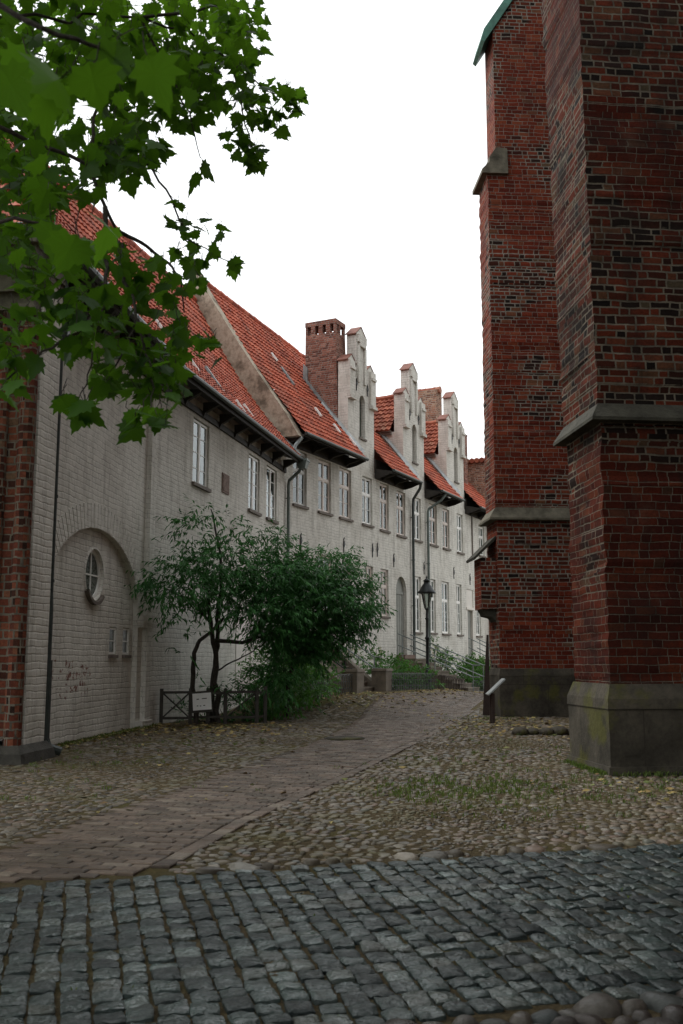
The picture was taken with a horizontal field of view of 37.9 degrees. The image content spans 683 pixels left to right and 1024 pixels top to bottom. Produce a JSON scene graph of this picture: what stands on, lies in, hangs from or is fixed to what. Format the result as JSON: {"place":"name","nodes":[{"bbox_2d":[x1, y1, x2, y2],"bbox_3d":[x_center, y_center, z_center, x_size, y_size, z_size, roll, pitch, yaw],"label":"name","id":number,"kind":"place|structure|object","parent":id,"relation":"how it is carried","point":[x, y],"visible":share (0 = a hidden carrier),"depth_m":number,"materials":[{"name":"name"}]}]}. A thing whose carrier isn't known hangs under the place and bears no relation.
{"place":"outdoors","nodes":[
{"label":"outdoors","id":0,"kind":"place"},
{"bbox_2d":[0,689,483,882],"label":"brick path","id":1,"kind":"structure","parent":0,"point":[174,828],"depth_m":9.00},
{"bbox_2d":[324,736,364,740],"bbox_3d":[0.050,3.766,16.526,0.680,0.056,0.680,0,-8,0],"label":"manhole cover","id":2,"kind":"object","parent":1,"relation":"on","point":[340,738],"visible":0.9,"depth_m":16.37,"materials":[{"name":"metal"}]},
{"bbox_2d":[0,0,502,458],"label":"sky","id":3,"kind":"structure","parent":0,"point":[367,217],"materials":[{"name":"white"}]},
{"bbox_2d":[0,843,682,1023],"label":"sett paving","id":4,"kind":"structure","parent":0,"point":[479,985],"depth_m":4.63,"materials":[{"name":"stone"}]},
{"bbox_2d":[0,693,682,873],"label":"cobblestone paving","id":5,"kind":"structure","parent":0,"point":[213,866],"depth_m":9.47,"materials":[{"name":"grey stone"}]},
{"bbox_2d":[552,726,567,734],"bbox_3d":[3.836,3.863,17.555,0.340,0.158,0.284,0,-8,0],"label":"loose stone","id":6,"kind":"object","parent":5,"relation":"on","point":[560,730],"visible":0.81,"depth_m":17.45,"materials":[{"name":"grey stone"}]},
{"bbox_2d":[0,689,682,1023],"bbox_3d":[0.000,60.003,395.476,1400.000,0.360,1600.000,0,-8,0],"label":"ground","id":7,"kind":"structure","parent":0,"point":[505,1015],"depth_m":8.23,"materials":[{"name":"grey stone"}]},
{"bbox_2d":[0,138,309,764],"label":"whitewashed hall","id":8,"kind":"structure","parent":7,"relation":"on","point":[82,652],"depth_m":18.09,"materials":[{"name":"brick"}]},
{"bbox_2d":[85,550,104,604],"bbox_3d":[-4.314,1.130,17.321,0.170,0.972,0.898,-1,-9,6],"label":"round window","id":9,"kind":"structure","parent":8,"relation":"in","point":[93,566],"depth_m":17.45,"materials":[{"name":"grey glass"}]},
{"bbox_2d":[108,628,118,657],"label":"slit window","id":10,"kind":"structure","parent":8,"relation":"in","point":[112,631],"depth_m":18.27,"materials":[{"name":"grey glass"}]},
{"bbox_2d":[122,628,131,657],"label":"slit window","id":11,"kind":"structure","parent":8,"relation":"in","point":[125,631],"depth_m":19.03,"materials":[{"name":"grey glass"}]},
{"bbox_2d":[192,419,211,492],"bbox_3d":[-3.307,-1.322,23.367,0.165,1.585,1.140,-2,-9,12],"label":"window","id":12,"kind":"structure","parent":8,"relation":"in","point":[199,474],"depth_m":23.41,"materials":[{"name":"white glass"}]},
{"bbox_2d":[248,455,261,516],"bbox_3d":[-2.413,-0.728,27.355,0.165,1.585,1.080,-2,-9,12],"label":"window","id":13,"kind":"structure","parent":8,"relation":"in","point":[253,463],"depth_m":27.44,"materials":[{"name":"white glass"}]},
{"bbox_2d":[266,467,278,524],"bbox_3d":[-2.046,-0.484,28.992,0.165,1.585,1.130,-2,-9,12],"label":"window","id":14,"kind":"structure","parent":8,"relation":"in","point":[270,488],"depth_m":29.03,"materials":[{"name":"white glass"}]},
{"bbox_2d":[0,0,309,445],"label":"plane tree","id":15,"kind":"object","parent":7,"relation":"on","point":[39,95],"visible":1,"depth_m":5.05,"materials":[{"name":"green plant"}]},
{"bbox_2d":[159,686,266,723],"bbox_3d":[-2.645,4.029,20.633,2.218,0.804,0.070,2,-9,-13],"label":"garden fence","id":16,"kind":"object","parent":7,"relation":"on","point":[225,716],"visible":0.88,"depth_m":20.64,"materials":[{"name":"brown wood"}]},
{"bbox_2d":[191,690,212,712],"bbox_3d":[-2.869,3.902,20.469,0.420,0.430,0.035,-2,-8,-14],"label":"notice sign","id":17,"kind":"object","parent":16,"relation":"attached to","point":[201,701],"visible":1,"depth_m":20.46,"materials":[{"name":"white metal"}]},
{"bbox_2d":[171,665,282,722],"bbox_3d":[-2.264,4.056,21.429,1.704,1.540,2.590,-7,-11,38],"label":"ground cover shrub","id":18,"kind":"object","parent":7,"relation":"on","point":[242,708],"visible":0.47,"depth_m":21.45,"materials":[{"name":"green plant"}]},
{"bbox_2d":[124,493,397,723],"bbox_3d":[-1.631,2.164,21.739,2.679,4.845,8.131,-8,-11,42],"label":"evergreen shrub","id":19,"kind":"object","parent":7,"relation":"on","point":[316,643],"visible":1,"depth_m":21.45,"materials":[{"name":"green plant"}]},
{"bbox_2d":[159,275,377,676],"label":"row house","id":20,"kind":"structure","parent":7,"relation":"on","point":[325,390],"depth_m":34.04,"materials":[{"name":"brick"}]},
{"bbox_2d":[292,453,308,509],"bbox_3d":[-1.330,-1.017,31.427,0.190,1.795,0.984,-4,-9,26],"label":"window","id":21,"kind":"structure","parent":20,"relation":"in","point":[299,481],"depth_m":31.47,"materials":[{"name":"white glass"}]},
{"bbox_2d":[317,555,329,609],"bbox_3d":[-0.624,2.317,32.513,0.062,1.790,1.034,-4,-9,26],"label":"window","id":22,"kind":"structure","parent":20,"relation":"in","point":[317,555],"depth_m":32.62,"materials":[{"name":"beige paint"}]},
{"bbox_2d":[318,460,333,516],"bbox_3d":[-0.574,-0.792,32.933,0.190,1.795,1.004,-4,-9,26],"label":"window","id":23,"kind":"structure","parent":20,"relation":"in","point":[323,467],"depth_m":33.00,"materials":[{"name":"beige paint"}]},
{"bbox_2d":[339,468,353,521],"bbox_3d":[0.113,-0.589,34.302,0.190,1.795,1.014,-4,-9,26],"label":"window","id":24,"kind":"structure","parent":20,"relation":"in","point":[343,474],"depth_m":34.37,"materials":[{"name":"beige paint"}]},
{"bbox_2d":[365,566,370,604],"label":"window","id":25,"kind":"structure","parent":20,"relation":"in","point":[368,568],"depth_m":35.66,"materials":[{"name":"beige paint"}]},
{"bbox_2d":[362,477,374,527],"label":"window","id":26,"kind":"structure","parent":20,"relation":"in","point":[366,495],"depth_m":35.98,"materials":[{"name":"white paint"}]},
{"bbox_2d":[229,644,344,720],"bbox_3d":[-1.351,4.335,24.528,2.630,2.250,5.915,-3,-9,18],"label":"leafy bush","id":27,"kind":"object","parent":7,"relation":"on","point":[306,694],"visible":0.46,"depth_m":24.02,"materials":[{"name":"green plant"}]},
{"bbox_2d":[298,675,329,706],"bbox_3d":[-0.724,4.694,26.034,0.126,0.826,2.201,-3,-9,20],"label":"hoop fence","id":28,"kind":"object","parent":7,"relation":"on","point":[317,691],"visible":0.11,"depth_m":26.22,"materials":[{"name":"metal"}]},
{"bbox_2d":[289,642,392,692],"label":"stone stairs","id":29,"kind":"structure","parent":7,"relation":"on","point":[379,679],"depth_m":30.42,"materials":[{"name":"grey stone"}]},
{"bbox_2d":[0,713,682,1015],"bbox_3d":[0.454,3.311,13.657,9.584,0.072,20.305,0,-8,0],"label":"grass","id":30,"kind":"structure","parent":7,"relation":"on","point":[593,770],"depth_m":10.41,"materials":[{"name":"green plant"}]},
{"bbox_2d":[334,674,352,694],"bbox_3d":[0.105,4.888,28.155,0.038,0.618,1.477,-4,-9,24],"label":"hoop fence","id":31,"kind":"object","parent":7,"relation":"on","point":[345,681],"visible":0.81,"depth_m":28.14,"materials":[{"name":"metal"}]},
{"bbox_2d":[275,352,426,673],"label":"row house","id":32,"kind":"structure","parent":7,"relation":"on","point":[400,435],"depth_m":38.90,"materials":[{"name":"brick"}]},
{"bbox_2d":[380,484,390,533],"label":"window","id":33,"kind":"structure","parent":32,"relation":"in","point":[383,488],"depth_m":37.33,"materials":[{"name":"beige paint"}]},
{"bbox_2d":[380,569,390,618],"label":"window","id":34,"kind":"structure","parent":32,"relation":"in","point":[383,587],"depth_m":36.88,"materials":[{"name":"beige paint"}]},
{"bbox_2d":[396,578,403,658],"bbox_3d":[2.182,4.025,38.045,0.030,3.120,1.040,-4,-9,26],"label":"door","id":35,"kind":"structure","parent":32,"relation":"in","point":[399,587],"depth_m":38.17,"materials":[{"name":"grey wood"}]},
{"bbox_2d":[396,491,407,538],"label":"window","id":36,"kind":"structure","parent":32,"relation":"in","point":[400,500],"depth_m":38.75,"materials":[{"name":"beige paint"}]},
{"bbox_2d":[414,498,422,542],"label":"window","id":37,"kind":"structure","parent":32,"relation":"in","point":[416,503],"depth_m":40.26,"materials":[{"name":"white paint"}]},
{"bbox_2d":[415,577,422,633],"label":"window","id":38,"kind":"structure","parent":32,"relation":"in","point":[417,614],"depth_m":39.71,"materials":[{"name":"white paint"}]},
{"bbox_2d":[22,688,682,823],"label":"leaf litter","id":39,"kind":"object","parent":7,"relation":"on","point":[217,733],"visible":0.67,"depth_m":18.71,"materials":[{"name":"brown plant"}]},
{"bbox_2d":[342,640,364,667],"bbox_3d":[0.263,4.897,31.771,0.981,1.630,1.060,0,-8,0],"label":"rose bush","id":40,"kind":"object","parent":7,"relation":"on","point":[352,654],"visible":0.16,"depth_m":31.84,"materials":[{"name":"green plant"}]},
{"bbox_2d":[352,642,373,669],"bbox_3d":[0.643,5.063,32.745,0.962,1.708,0.857,0,-8,0],"label":"rose bush","id":41,"kind":"object","parent":7,"relation":"on","point":[358,659],"visible":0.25,"depth_m":32.71,"materials":[{"name":"green plant"}]},
{"bbox_2d":[367,639,385,667],"bbox_3d":[1.160,5.191,33.939,0.861,1.714,0.969,-7,-11,41],"label":"rose bush","id":42,"kind":"object","parent":7,"relation":"on","point":[380,650],"visible":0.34,"depth_m":33.99,"materials":[{"name":"green plant"}]},
{"bbox_2d":[360,649,445,689],"bbox_3d":[1.843,5.405,32.836,1.948,1.745,4.597,-6,-10,34],"label":"leafy plant","id":43,"kind":"object","parent":7,"relation":"on","point":[405,668],"visible":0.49,"depth_m":32.67,"materials":[{"name":"green plant"}]},
{"bbox_2d":[392,673,436,690],"bbox_3d":[2.379,5.514,32.228,0.037,0.660,3.681,-4,-10,27],"label":"hoop fence","id":44,"kind":"object","parent":7,"relation":"on","point":[413,679],"visible":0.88,"depth_m":32.09,"materials":[{"name":"metal"}]},
{"bbox_2d":[380,386,466,682],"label":"row house","id":45,"kind":"structure","parent":7,"relation":"on","point":[444,500],"depth_m":43.56,"materials":[{"name":"brick"}]},
{"bbox_2d":[429,504,438,547],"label":"window","id":46,"kind":"structure","parent":45,"relation":"in","point":[432,511],"depth_m":41.77,"materials":[{"name":"beige paint"}]},
{"bbox_2d":[430,580,437,634],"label":"window","id":47,"kind":"structure","parent":45,"relation":"in","point":[431,581],"depth_m":41.16,"materials":[{"name":"white paint"}]},
{"bbox_2d":[442,509,451,550],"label":"window","id":48,"kind":"structure","parent":45,"relation":"in","point":[444,512],"depth_m":43.16,"materials":[{"name":"beige paint"}]},
{"bbox_2d":[442,582,451,635],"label":"window","id":49,"kind":"structure","parent":45,"relation":"in","point":[444,585],"depth_m":42.48,"materials":[{"name":"white paint"}]},
{"bbox_2d":[456,584,463,636],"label":"window","id":50,"kind":"structure","parent":45,"relation":"in","point":[457,586],"depth_m":44.00,"materials":[{"name":"white paint"}]},
{"bbox_2d":[457,514,464,554],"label":"window","id":51,"kind":"structure","parent":45,"relation":"in","point":[459,541],"depth_m":44.71,"materials":[{"name":"white paint"}]},
{"bbox_2d":[417,575,435,688],"bbox_3d":[3.120,4.459,36.238,0.680,4.310,0.670,0,-8,0],"label":"street lamp","id":52,"kind":"object","parent":7,"relation":"on","point":[426,587],"visible":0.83,"depth_m":36.27,"materials":[{"name":"black metal"}]},
{"bbox_2d":[374,435,488,658],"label":"row house","id":53,"kind":"structure","parent":7,"relation":"on","point":[475,541],"depth_m":45.98,"materials":[{"name":"brick"}]},
{"bbox_2d":[467,611,470,656],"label":"door","id":54,"kind":"structure","parent":53,"relation":"in","point":[469,612],"depth_m":45.16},
{"bbox_2d":[476,611,482,637],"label":"window","id":55,"kind":"structure","parent":53,"relation":"in","point":[477,614],"depth_m":46.23,"materials":[{"name":"white paint"}]},
{"bbox_2d":[479,527,485,557],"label":"window","id":56,"kind":"structure","parent":53,"relation":"in","point":[480,528],"depth_m":47.42,"materials":[{"name":"white paint"}]},
{"bbox_2d":[429,643,440,666],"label":"hollyhock","id":57,"kind":"object","parent":7,"relation":"on","point":[433,656],"visible":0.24,"depth_m":38.40,"materials":[{"name":"green plant"}]},
{"bbox_2d":[430,636,445,666],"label":"hollyhock","id":58,"kind":"object","parent":7,"relation":"on","point":[435,647],"visible":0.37,"depth_m":39.00,"materials":[{"name":"green plant"}]},
{"bbox_2d":[396,633,489,692],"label":"stone stairs","id":59,"kind":"structure","parent":7,"relation":"on","point":[467,686],"depth_m":36.85,"materials":[{"name":"grey stone"}]},
{"bbox_2d":[436,649,452,671],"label":"hollyhock","id":60,"kind":"object","parent":7,"relation":"on","point":[447,662],"visible":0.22,"depth_m":39.48,"materials":[{"name":"green plant"}]},
{"bbox_2d":[437,674,464,689],"bbox_3d":[3.851,6.046,34.797,0.037,0.763,2.286,-5,-10,30],"label":"hoop fence","id":61,"kind":"object","parent":7,"relation":"on","point":[451,678],"visible":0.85,"depth_m":34.72,"materials":[{"name":"grey metal"}]},
{"bbox_2d":[424,457,490,662],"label":"brick house","id":62,"kind":"structure","parent":7,"relation":"on","point":[476,473],"depth_m":48.67,"materials":[{"name":"brick"}]},
{"bbox_2d":[430,646,490,689],"bbox_3d":[5.370,6.383,39.476,4.391,2.125,2.763,8,-12,-44],"label":"garden shrub","id":63,"kind":"object","parent":7,"relation":"on","point":[467,678],"visible":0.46,"depth_m":38.76,"materials":[{"name":"green plant"}]},
{"bbox_2d":[472,680,482,690],"bbox_3d":[5.761,6.823,38.744,0.039,0.612,3.585,-5,-10,29],"label":"hoop fence","id":64,"kind":"object","parent":7,"relation":"on","point":[478,685],"visible":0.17,"depth_m":37.81,"materials":[{"name":"metal"}]},
{"bbox_2d":[467,638,490,685],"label":"stone stairs","id":65,"kind":"structure","parent":7,"relation":"on","point":[478,652],"depth_m":44.20,"materials":[{"name":"grey stone"}]},
{"bbox_2d":[483,635,489,714],"bbox_3d":[3.434,3.884,23.717,0.180,1.900,0.050,-1,-9,8],"label":"leaning board","id":66,"kind":"object","parent":7,"relation":"on","point":[486,708],"visible":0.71,"depth_m":23.66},
{"bbox_2d":[486,678,504,722],"bbox_3d":[3.197,3.945,20.644,0.365,0.975,0.440,0,-8,0],"label":"information stand","id":67,"kind":"object","parent":7,"relation":"on","point":[490,694],"visible":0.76,"depth_m":20.55,"materials":[{"name":"grey metal"}]},
{"bbox_2d":[512,727,528,734],"bbox_3d":[3.147,3.862,17.516,0.308,0.146,0.257,0,-8,0],"label":"loose stone","id":68,"kind":"object","parent":7,"relation":"on","point":[521,730],"visible":0.89,"depth_m":17.43,"materials":[{"name":"grey stone"}]},
{"bbox_2d":[528,728,538,734],"bbox_3d":[3.387,3.883,17.594,0.260,0.124,0.224,0,-8,0],"label":"loose stone","id":69,"kind":"object","parent":7,"relation":"on","point":[533,731],"visible":0.81,"depth_m":17.52,"materials":[{"name":"grey stone"}]},
{"bbox_2d":[538,728,553,735],"bbox_3d":[3.598,3.859,17.466,0.286,0.135,0.223,0,-8,0],"label":"loose stone","id":70,"kind":"object","parent":7,"relation":"on","point":[547,731],"visible":0.87,"depth_m":17.39,"materials":[{"name":"stone"}]},
{"bbox_2d":[466,0,682,776],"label":"brick church","id":71,"kind":"structure","parent":7,"relation":"on","point":[578,571],"depth_m":12.67,"materials":[{"name":"brick"}]},
{"bbox_2d":[318,988,682,1023],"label":"round cobble paving","id":72,"kind":"structure","parent":0,"point":[594,1008],"depth_m":3.64,"materials":[{"name":"grey stone"}]}
]}

